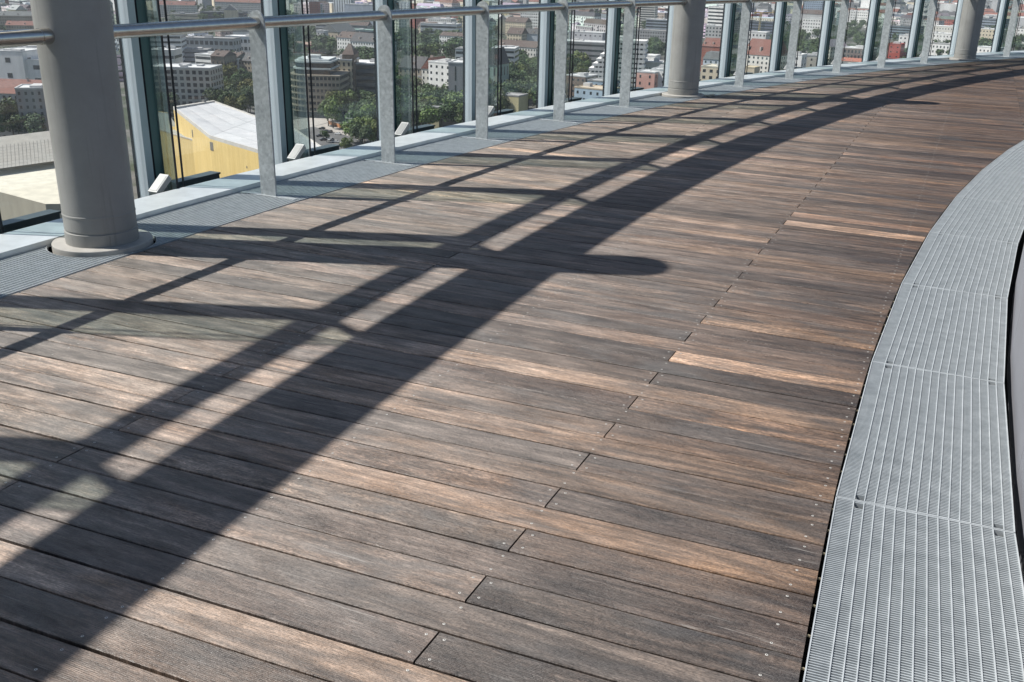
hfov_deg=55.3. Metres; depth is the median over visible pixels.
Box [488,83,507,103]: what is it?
broadleaf tree
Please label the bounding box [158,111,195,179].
hall wing
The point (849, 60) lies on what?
apartment house
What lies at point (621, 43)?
window
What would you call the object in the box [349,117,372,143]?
broadleaf tree
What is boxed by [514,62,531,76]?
broadleaf tree
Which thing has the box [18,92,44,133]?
window
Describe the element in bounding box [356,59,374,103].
office building
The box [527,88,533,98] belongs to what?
broadleaf tree
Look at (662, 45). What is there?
broadleaf tree
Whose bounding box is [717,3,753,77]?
facade bay
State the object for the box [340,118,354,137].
broadleaf tree
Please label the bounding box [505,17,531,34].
apartment house
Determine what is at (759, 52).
apartment house
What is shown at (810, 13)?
apartment house
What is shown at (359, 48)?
broadleaf tree
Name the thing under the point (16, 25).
apartment house
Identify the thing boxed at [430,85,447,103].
broadleaf tree
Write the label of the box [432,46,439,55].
broadleaf tree
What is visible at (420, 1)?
city block
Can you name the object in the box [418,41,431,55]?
broadleaf tree
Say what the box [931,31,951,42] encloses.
apartment block
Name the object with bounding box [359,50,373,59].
broadleaf tree
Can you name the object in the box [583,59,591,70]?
broadleaf tree
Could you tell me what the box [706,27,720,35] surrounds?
window
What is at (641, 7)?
window
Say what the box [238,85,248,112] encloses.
broadleaf tree
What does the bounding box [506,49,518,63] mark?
window
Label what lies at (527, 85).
broadleaf tree
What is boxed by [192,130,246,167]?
window
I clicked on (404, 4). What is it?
city block
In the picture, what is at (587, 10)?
city block
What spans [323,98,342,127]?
broadleaf tree
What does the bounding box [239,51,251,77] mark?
apartment house
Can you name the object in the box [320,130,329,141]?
broadleaf tree
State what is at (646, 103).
grating panel
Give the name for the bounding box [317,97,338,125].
broadleaf tree
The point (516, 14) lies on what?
city block
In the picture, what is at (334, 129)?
pavement
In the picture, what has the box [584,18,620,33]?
city block
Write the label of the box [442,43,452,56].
broadleaf tree
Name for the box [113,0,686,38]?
handrail
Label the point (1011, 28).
rail post
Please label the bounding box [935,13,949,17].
city block
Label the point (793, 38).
rail post
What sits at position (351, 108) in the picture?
broadleaf tree
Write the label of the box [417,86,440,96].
broadleaf tree
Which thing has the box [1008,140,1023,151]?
grating panel
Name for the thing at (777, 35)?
facade bay
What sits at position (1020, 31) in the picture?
apartment block
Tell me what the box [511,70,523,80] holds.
broadleaf tree
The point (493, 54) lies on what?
apartment house
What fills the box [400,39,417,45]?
broadleaf tree
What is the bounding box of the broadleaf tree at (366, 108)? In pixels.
[357,103,375,116]
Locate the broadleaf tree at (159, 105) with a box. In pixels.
[156,93,172,109]
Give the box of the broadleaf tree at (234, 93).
[218,88,241,103]
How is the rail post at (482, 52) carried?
on the grating panel at (424, 154)
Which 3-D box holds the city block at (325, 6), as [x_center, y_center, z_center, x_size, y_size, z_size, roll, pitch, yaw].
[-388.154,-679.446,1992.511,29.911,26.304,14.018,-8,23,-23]
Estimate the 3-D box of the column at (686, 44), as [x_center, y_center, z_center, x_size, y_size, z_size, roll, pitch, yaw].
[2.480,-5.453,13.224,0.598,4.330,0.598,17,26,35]
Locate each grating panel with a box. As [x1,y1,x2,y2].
[0,245,140,298]
[137,191,299,251]
[241,159,414,200]
[366,136,505,166]
[462,119,579,142]
[538,105,643,123]
[608,95,701,109]
[698,85,755,97]
[725,78,803,88]
[773,71,850,80]
[803,497,1023,681]
[826,66,893,74]
[836,361,1014,532]
[872,62,935,68]
[872,283,1007,382]
[902,232,1017,297]
[917,59,973,64]
[930,196,1023,243]
[957,170,1023,203]
[976,56,1013,60]
[983,150,1023,174]
[997,54,1023,57]
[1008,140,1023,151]
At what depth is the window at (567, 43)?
988.39 m
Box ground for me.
[0,0,1023,220]
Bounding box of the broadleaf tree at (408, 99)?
[396,96,414,110]
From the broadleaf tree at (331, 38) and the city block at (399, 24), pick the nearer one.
the broadleaf tree at (331, 38)
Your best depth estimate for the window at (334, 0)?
1917.77 m
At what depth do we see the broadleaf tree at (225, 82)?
711.98 m
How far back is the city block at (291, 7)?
1951.67 m
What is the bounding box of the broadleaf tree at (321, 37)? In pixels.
[315,33,330,43]
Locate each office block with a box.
[153,63,223,117]
[700,64,730,80]
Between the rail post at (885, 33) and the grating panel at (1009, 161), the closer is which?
the grating panel at (1009, 161)
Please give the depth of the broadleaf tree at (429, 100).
629.98 m
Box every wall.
[329,121,343,128]
[1007,246,1023,584]
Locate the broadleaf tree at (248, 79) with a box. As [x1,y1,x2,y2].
[242,77,252,83]
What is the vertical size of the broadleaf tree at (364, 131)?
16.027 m
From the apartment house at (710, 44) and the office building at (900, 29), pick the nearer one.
the apartment house at (710, 44)
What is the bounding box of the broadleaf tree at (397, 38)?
[395,35,405,50]
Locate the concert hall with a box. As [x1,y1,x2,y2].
[173,100,320,177]
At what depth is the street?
702.79 m
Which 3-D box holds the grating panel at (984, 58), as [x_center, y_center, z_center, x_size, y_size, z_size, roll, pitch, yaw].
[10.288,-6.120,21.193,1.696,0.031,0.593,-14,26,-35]
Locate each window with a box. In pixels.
[0,17,32,25]
[3,96,21,135]
[5,57,30,77]
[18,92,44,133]
[33,65,40,79]
[117,57,122,78]
[150,34,186,62]
[152,54,181,58]
[154,68,223,116]
[160,5,197,16]
[167,15,199,19]
[184,52,202,62]
[186,40,240,51]
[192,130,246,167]
[195,56,210,63]
[200,13,246,17]
[212,60,235,65]
[215,2,259,13]
[241,39,249,49]
[290,73,349,117]
[316,25,371,28]
[334,0,351,11]
[338,61,358,103]
[356,66,374,94]
[421,25,461,32]
[430,65,447,87]
[456,51,462,58]
[489,66,507,83]
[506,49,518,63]
[521,13,538,26]
[567,43,603,71]
[567,78,586,96]
[592,43,642,87]
[633,31,665,40]
[640,7,657,28]
[646,20,666,29]
[702,69,717,78]
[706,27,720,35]
[707,8,722,23]
[748,56,786,72]
[749,22,772,35]
[803,20,819,37]
[804,1,823,8]
[844,49,876,60]
[889,26,923,37]
[981,19,1009,28]
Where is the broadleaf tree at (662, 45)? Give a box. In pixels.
[655,42,664,53]
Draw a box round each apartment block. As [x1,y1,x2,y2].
[574,82,619,99]
[587,78,619,86]
[636,69,658,88]
[652,64,663,86]
[802,17,821,38]
[846,9,858,26]
[856,10,868,27]
[924,25,952,34]
[929,42,949,55]
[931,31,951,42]
[977,46,1003,52]
[979,27,1006,44]
[1005,26,1023,42]
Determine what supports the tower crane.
on the ground
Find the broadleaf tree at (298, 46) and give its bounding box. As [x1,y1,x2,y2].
[294,43,305,52]
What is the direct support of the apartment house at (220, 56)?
on the ground
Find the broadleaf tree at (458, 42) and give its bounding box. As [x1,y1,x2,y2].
[447,37,462,50]
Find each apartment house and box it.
[0,10,32,29]
[5,20,33,29]
[159,1,197,16]
[210,49,236,66]
[214,0,260,13]
[224,4,238,17]
[232,30,248,34]
[233,51,244,69]
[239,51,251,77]
[309,0,320,13]
[316,22,371,30]
[316,30,327,52]
[336,55,358,103]
[337,31,363,55]
[350,32,396,64]
[398,55,428,78]
[418,21,437,32]
[421,55,445,85]
[428,17,455,22]
[428,58,454,88]
[440,31,462,51]
[448,58,462,93]
[489,46,509,83]
[497,38,537,57]
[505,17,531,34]
[507,26,527,40]
[526,27,537,40]
[566,72,597,97]
[700,37,732,70]
[703,50,731,64]
[745,65,759,73]
[746,38,787,72]
[748,30,769,43]
[795,51,807,67]
[800,9,822,26]
[806,52,816,66]
[841,57,872,62]
[887,41,904,58]
[899,34,908,47]
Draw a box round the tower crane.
[754,10,773,29]
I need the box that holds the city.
[0,0,1023,26]
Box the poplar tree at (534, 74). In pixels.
[532,69,536,100]
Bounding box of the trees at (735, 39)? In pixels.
[0,0,1023,90]
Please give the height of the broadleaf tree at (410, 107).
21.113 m
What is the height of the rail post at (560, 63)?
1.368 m
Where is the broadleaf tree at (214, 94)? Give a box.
[203,87,228,103]
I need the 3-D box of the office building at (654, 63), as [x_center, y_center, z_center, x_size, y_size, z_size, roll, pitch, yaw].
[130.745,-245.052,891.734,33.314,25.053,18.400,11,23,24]
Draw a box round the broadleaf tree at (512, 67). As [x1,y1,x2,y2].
[509,64,518,71]
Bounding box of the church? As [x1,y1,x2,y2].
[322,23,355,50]
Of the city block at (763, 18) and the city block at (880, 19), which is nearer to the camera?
the city block at (763, 18)
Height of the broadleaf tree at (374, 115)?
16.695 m
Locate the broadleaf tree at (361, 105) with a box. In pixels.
[354,101,370,111]
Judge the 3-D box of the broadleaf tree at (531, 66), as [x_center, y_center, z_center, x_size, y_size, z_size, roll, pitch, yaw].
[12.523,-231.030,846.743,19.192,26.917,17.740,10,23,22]
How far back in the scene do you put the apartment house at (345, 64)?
698.46 m
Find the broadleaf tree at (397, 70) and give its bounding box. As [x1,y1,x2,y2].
[395,64,398,76]
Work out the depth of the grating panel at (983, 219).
7.22 m
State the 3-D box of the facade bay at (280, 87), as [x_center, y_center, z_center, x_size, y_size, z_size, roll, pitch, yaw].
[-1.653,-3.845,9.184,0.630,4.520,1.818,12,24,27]
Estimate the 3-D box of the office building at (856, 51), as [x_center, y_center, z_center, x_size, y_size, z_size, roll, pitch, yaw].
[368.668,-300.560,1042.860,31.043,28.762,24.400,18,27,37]
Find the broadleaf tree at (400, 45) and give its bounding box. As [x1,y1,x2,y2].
[397,41,407,52]
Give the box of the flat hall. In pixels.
[0,163,61,219]
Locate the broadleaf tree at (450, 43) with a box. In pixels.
[438,40,459,55]
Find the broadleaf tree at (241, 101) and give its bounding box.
[224,94,249,111]
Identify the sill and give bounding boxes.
[0,50,1023,258]
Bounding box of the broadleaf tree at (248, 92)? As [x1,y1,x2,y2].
[241,86,254,113]
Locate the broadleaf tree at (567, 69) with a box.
[566,64,575,73]
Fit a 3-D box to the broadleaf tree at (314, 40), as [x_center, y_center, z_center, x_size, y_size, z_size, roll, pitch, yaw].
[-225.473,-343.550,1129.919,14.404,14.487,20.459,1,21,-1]
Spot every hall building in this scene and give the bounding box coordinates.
[167,12,199,20]
[200,11,247,18]
[294,41,324,53]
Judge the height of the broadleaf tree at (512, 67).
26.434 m
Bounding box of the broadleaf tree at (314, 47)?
[310,41,319,51]
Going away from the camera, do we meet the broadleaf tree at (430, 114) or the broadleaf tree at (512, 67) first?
the broadleaf tree at (430, 114)
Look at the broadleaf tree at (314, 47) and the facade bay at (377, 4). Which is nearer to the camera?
the facade bay at (377, 4)
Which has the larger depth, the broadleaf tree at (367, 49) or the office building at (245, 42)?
the office building at (245, 42)
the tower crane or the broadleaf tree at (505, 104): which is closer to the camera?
the broadleaf tree at (505, 104)
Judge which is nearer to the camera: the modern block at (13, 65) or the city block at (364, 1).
the modern block at (13, 65)
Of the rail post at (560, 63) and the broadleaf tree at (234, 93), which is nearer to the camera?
the rail post at (560, 63)
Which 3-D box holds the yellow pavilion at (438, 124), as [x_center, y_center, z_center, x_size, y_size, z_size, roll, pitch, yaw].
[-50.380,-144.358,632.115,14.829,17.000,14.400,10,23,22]
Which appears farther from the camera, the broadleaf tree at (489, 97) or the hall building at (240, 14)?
the hall building at (240, 14)
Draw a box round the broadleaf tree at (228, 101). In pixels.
[224,95,239,109]
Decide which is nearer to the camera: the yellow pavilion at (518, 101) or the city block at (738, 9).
the yellow pavilion at (518, 101)
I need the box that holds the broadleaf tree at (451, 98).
[442,90,462,115]
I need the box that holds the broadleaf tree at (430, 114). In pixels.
[418,105,441,123]
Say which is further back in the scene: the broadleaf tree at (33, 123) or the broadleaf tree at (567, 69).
the broadleaf tree at (567, 69)
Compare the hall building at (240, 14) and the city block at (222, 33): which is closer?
the city block at (222, 33)
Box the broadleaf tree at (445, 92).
[441,90,462,98]
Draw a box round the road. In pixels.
[299,120,369,149]
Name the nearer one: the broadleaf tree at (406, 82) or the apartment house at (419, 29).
the broadleaf tree at (406, 82)
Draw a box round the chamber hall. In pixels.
[0,131,53,170]
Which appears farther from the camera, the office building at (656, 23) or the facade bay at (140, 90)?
the office building at (656, 23)
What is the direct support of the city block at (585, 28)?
on the ground
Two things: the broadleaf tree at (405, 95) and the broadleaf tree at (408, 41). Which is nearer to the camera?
the broadleaf tree at (405, 95)
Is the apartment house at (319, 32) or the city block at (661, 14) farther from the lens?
the city block at (661, 14)
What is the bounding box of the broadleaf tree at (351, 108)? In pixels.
[345,103,358,113]
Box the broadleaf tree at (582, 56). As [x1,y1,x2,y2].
[573,52,590,61]
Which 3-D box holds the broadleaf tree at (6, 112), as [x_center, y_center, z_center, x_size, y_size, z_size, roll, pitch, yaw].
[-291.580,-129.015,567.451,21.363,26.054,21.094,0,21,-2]
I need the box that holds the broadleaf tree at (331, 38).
[322,35,336,43]
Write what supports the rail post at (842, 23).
on the grating panel at (857, 70)
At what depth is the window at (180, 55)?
812.53 m
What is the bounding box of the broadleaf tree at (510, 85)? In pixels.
[502,79,518,92]
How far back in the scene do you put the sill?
8.79 m
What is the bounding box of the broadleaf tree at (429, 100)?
[415,95,440,105]
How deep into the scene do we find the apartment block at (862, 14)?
1909.76 m
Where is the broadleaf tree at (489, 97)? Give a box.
[488,84,491,105]
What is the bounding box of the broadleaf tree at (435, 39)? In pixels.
[431,36,439,43]
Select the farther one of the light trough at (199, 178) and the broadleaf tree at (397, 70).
the broadleaf tree at (397, 70)
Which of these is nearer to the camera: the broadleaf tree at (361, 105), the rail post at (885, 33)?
the rail post at (885, 33)
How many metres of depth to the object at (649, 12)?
1721.59 m
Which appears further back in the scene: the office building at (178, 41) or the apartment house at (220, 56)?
the office building at (178, 41)
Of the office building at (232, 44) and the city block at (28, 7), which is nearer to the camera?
the office building at (232, 44)
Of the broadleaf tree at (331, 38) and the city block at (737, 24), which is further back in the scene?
the city block at (737, 24)
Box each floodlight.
[148,174,171,194]
[287,143,305,160]
[395,122,409,136]
[488,106,494,117]
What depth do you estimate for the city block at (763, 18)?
1757.22 m
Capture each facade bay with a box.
[0,212,3,233]
[114,0,184,197]
[260,0,315,164]
[373,0,417,140]
[463,0,502,122]
[536,0,575,107]
[602,0,640,95]
[662,6,673,86]
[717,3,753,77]
[768,1,803,71]
[816,1,850,65]
[861,0,895,61]
[905,0,939,57]
[948,0,963,54]
[990,0,1022,51]
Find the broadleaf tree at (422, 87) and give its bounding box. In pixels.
[414,83,433,91]
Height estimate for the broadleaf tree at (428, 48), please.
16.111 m
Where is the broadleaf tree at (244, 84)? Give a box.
[236,80,252,108]
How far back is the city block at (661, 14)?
1823.56 m
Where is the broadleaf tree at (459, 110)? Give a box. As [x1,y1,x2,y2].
[454,103,462,122]
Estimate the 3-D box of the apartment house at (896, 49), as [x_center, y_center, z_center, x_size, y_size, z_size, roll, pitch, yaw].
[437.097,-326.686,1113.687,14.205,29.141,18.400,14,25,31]
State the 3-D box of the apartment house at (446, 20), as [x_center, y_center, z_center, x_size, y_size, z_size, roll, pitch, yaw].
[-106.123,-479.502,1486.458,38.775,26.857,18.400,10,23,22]
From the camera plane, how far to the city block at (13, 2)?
1833.71 m
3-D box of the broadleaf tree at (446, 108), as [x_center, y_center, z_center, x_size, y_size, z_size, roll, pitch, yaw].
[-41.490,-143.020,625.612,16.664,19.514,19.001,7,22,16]
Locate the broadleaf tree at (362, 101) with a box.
[356,98,372,105]
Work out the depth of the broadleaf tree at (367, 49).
985.19 m
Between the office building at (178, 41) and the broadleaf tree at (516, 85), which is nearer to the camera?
the broadleaf tree at (516, 85)
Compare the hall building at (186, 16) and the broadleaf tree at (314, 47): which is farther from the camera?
the hall building at (186, 16)
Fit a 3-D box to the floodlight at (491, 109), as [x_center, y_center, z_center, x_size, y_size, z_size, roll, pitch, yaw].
[-0.253,-2.642,11.608,0.095,0.242,0.180,14,63,30]
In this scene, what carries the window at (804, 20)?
in the apartment block at (809, 24)
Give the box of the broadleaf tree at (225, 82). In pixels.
[223,78,235,86]
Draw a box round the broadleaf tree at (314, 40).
[311,38,323,44]
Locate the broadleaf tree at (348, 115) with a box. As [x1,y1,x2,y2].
[343,109,360,123]
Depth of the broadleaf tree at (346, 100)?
664.33 m
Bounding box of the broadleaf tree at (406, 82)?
[399,73,423,92]
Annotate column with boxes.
[30,0,153,256]
[662,0,705,97]
[949,0,985,60]
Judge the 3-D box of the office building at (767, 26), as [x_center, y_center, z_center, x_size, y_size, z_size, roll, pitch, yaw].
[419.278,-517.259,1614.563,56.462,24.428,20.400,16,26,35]
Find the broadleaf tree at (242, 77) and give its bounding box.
[231,72,247,83]
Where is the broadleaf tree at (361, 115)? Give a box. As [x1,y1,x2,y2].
[355,109,365,117]
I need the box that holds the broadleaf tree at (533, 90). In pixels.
[530,85,553,103]
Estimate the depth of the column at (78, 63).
5.80 m
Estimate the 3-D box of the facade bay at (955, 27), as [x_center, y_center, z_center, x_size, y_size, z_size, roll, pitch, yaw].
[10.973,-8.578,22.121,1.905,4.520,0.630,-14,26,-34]
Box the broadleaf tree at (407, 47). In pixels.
[402,43,419,55]
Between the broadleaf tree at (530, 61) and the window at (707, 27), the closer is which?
the broadleaf tree at (530, 61)
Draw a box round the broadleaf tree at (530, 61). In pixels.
[525,56,536,65]
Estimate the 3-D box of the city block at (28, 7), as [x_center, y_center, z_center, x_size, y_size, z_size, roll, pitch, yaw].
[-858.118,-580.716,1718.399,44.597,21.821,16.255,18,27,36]
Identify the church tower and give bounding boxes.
[341,44,358,107]
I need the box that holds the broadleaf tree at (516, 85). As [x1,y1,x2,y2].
[506,79,521,92]
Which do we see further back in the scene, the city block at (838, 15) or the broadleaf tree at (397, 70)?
the city block at (838, 15)
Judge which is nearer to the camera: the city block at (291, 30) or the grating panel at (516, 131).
the grating panel at (516, 131)
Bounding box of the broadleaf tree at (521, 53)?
[519,50,528,56]
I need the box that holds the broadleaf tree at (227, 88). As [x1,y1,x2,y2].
[224,84,236,94]
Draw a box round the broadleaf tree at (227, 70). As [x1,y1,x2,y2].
[222,62,238,80]
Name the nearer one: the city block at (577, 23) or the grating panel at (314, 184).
the grating panel at (314, 184)
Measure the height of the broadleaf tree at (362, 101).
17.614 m
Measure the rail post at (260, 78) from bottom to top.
1.368 m
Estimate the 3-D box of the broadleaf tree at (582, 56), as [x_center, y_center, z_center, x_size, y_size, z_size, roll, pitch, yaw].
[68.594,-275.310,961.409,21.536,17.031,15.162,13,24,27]
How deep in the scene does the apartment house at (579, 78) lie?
760.45 m
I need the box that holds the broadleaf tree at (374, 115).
[369,109,375,121]
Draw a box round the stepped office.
[588,36,647,87]
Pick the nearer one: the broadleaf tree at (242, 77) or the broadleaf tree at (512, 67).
the broadleaf tree at (242, 77)
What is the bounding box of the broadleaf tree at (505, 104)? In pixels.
[490,88,510,109]
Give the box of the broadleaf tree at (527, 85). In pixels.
[516,78,536,107]
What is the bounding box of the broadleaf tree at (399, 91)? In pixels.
[396,86,410,96]
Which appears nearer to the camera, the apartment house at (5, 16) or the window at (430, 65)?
the window at (430, 65)
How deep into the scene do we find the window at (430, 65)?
695.25 m
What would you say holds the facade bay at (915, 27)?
on the ledge
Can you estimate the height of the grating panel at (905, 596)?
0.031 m
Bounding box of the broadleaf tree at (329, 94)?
[325,90,344,108]
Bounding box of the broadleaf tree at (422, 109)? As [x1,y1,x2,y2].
[408,104,433,125]
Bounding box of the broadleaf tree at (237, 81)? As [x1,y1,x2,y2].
[229,77,241,88]
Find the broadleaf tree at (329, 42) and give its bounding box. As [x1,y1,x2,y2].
[325,40,335,50]
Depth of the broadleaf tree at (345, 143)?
549.82 m
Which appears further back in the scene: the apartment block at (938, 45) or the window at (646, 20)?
the window at (646, 20)
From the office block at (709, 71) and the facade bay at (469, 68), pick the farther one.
the office block at (709, 71)
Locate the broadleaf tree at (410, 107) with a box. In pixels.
[402,101,430,123]
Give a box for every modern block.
[0,47,37,78]
[19,45,36,47]
[25,58,40,79]
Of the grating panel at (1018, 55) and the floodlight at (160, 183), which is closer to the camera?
the floodlight at (160, 183)
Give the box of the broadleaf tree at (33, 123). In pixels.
[23,111,46,132]
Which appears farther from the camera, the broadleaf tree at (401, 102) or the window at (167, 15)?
the window at (167, 15)
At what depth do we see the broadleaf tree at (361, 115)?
594.01 m
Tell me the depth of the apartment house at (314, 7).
1752.49 m
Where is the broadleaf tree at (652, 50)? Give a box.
[646,46,656,53]
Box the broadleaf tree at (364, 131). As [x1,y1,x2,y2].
[349,123,372,143]
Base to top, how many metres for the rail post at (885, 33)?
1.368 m
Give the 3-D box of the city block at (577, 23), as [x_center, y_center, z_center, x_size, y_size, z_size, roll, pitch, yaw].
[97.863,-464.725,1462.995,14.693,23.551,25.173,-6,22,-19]
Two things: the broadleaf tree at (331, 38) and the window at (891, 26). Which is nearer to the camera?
the broadleaf tree at (331, 38)
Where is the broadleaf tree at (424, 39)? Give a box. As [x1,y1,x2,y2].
[418,36,430,42]
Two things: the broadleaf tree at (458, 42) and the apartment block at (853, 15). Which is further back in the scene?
the apartment block at (853, 15)
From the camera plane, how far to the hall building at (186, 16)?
1698.76 m
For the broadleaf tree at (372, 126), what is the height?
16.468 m
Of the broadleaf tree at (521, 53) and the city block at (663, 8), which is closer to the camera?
the broadleaf tree at (521, 53)
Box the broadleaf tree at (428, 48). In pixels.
[420,45,436,54]
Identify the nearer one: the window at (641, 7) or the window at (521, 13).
the window at (521, 13)
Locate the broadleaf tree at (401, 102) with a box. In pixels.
[396,96,404,123]
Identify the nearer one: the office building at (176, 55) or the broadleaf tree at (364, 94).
the broadleaf tree at (364, 94)
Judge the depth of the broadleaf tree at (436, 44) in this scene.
1085.43 m
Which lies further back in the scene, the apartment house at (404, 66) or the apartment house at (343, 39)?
the apartment house at (343, 39)
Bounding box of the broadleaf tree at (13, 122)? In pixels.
[5,114,26,134]
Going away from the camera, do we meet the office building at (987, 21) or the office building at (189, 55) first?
the office building at (189, 55)
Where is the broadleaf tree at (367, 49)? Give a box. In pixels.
[361,47,373,52]
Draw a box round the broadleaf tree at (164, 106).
[156,92,179,113]
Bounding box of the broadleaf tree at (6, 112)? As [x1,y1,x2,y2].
[0,97,18,134]
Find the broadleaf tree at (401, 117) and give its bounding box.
[396,103,411,128]
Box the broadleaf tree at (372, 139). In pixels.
[367,131,376,141]
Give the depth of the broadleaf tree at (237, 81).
760.90 m
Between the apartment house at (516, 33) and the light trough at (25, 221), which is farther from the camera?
the apartment house at (516, 33)
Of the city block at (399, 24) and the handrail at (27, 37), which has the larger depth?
the city block at (399, 24)
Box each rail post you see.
[241,10,297,199]
[364,5,412,166]
[460,1,502,141]
[539,0,577,123]
[606,0,642,109]
[725,0,752,87]
[774,0,801,80]
[822,0,849,73]
[867,0,893,68]
[911,0,936,64]
[1000,0,1019,57]
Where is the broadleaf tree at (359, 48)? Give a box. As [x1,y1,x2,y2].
[355,46,366,58]
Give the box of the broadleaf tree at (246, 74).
[236,67,251,78]
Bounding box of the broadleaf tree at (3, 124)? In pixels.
[0,110,8,131]
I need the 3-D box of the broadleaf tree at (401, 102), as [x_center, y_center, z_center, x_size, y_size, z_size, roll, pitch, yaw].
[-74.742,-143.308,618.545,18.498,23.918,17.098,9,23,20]
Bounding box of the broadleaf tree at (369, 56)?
[363,52,373,59]
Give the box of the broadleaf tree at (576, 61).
[566,57,584,71]
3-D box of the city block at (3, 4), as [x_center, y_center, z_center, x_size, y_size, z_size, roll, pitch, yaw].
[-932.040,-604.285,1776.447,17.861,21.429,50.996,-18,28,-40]
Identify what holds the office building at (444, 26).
on the ground
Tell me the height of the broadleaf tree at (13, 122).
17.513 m
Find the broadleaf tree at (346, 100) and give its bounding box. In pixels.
[334,89,360,112]
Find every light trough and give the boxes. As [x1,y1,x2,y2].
[0,209,60,233]
[167,171,220,189]
[302,144,339,157]
[407,124,434,133]
[492,109,513,116]
[565,97,581,102]
[630,87,643,91]
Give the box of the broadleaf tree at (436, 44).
[427,41,441,54]
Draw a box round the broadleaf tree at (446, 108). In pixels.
[436,103,456,121]
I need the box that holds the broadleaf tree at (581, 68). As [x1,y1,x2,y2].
[574,62,587,72]
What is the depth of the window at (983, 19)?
1931.63 m
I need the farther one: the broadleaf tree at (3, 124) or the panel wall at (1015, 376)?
the broadleaf tree at (3, 124)
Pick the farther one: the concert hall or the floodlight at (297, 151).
the concert hall
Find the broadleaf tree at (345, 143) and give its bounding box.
[339,137,353,147]
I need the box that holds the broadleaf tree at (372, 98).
[364,96,375,102]
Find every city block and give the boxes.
[0,3,8,10]
[8,0,26,5]
[8,5,25,10]
[17,4,30,10]
[110,1,114,23]
[115,39,119,51]
[116,50,123,80]
[187,32,207,35]
[215,31,232,36]
[288,27,294,40]
[290,2,297,13]
[293,2,309,13]
[320,1,329,12]
[355,0,372,2]
[394,19,406,31]
[399,0,409,8]
[410,18,425,28]
[412,0,427,8]
[416,3,443,7]
[416,6,438,8]
[440,0,459,6]
[489,14,505,33]
[489,17,496,34]
[509,13,519,16]
[554,30,580,45]
[569,11,600,30]
[570,22,580,30]
[576,24,592,30]
[578,9,593,11]
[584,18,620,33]
[620,24,635,35]
[634,15,638,26]
[657,10,667,18]
[658,6,667,10]
[703,18,707,37]
[734,16,740,33]
[736,7,755,11]
[751,16,773,20]
[762,13,773,16]
[785,14,791,23]
[827,39,846,64]
[836,8,856,25]
[877,17,897,26]
[900,15,926,25]
[922,0,929,15]
[923,17,944,28]
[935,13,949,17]
[939,16,954,25]
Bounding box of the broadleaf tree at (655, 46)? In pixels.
[647,44,661,52]
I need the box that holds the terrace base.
[799,231,1023,681]
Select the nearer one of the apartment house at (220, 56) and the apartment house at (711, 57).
the apartment house at (220, 56)
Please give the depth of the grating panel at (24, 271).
5.72 m
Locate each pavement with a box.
[293,118,333,130]
[314,123,376,141]
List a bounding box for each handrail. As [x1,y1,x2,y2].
[0,28,54,47]
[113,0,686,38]
[706,0,835,3]
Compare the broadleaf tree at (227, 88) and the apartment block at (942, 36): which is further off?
the apartment block at (942, 36)
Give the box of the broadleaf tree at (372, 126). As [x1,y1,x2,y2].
[362,119,376,141]
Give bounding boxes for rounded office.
[290,54,349,117]
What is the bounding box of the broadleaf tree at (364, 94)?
[356,89,373,98]
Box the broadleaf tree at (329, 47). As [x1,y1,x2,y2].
[318,42,333,54]
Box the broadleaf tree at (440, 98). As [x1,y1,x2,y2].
[417,95,442,102]
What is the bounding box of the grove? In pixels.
[169,5,1023,55]
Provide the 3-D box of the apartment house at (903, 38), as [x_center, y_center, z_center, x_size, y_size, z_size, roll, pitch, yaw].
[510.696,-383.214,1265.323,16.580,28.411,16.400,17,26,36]
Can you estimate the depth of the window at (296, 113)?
675.67 m
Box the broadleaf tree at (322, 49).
[316,42,324,52]
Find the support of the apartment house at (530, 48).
on the ground
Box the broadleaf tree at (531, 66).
[519,59,536,73]
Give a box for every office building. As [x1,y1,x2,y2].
[0,78,41,136]
[14,83,48,133]
[150,34,186,62]
[151,46,182,63]
[184,47,211,63]
[186,35,241,51]
[194,51,213,63]
[225,34,250,52]
[354,28,373,32]
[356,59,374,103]
[420,22,461,35]
[455,47,462,58]
[491,45,518,64]
[520,12,538,27]
[567,38,604,71]
[569,29,604,40]
[633,28,665,41]
[644,58,663,68]
[646,18,666,29]
[646,54,660,59]
[705,24,721,38]
[749,20,772,36]
[842,45,877,60]
[882,24,924,38]
[981,17,1009,28]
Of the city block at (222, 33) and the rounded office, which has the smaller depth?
the rounded office
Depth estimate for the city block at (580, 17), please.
1588.14 m
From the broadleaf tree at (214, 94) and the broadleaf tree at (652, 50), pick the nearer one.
the broadleaf tree at (214, 94)
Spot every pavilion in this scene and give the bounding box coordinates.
[419,103,443,128]
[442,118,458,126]
[501,92,527,112]
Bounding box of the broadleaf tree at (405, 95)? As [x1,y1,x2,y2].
[397,92,417,99]
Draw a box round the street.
[242,105,254,114]
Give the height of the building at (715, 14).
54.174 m
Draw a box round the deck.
[0,58,1023,681]
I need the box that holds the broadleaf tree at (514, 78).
[508,76,528,85]

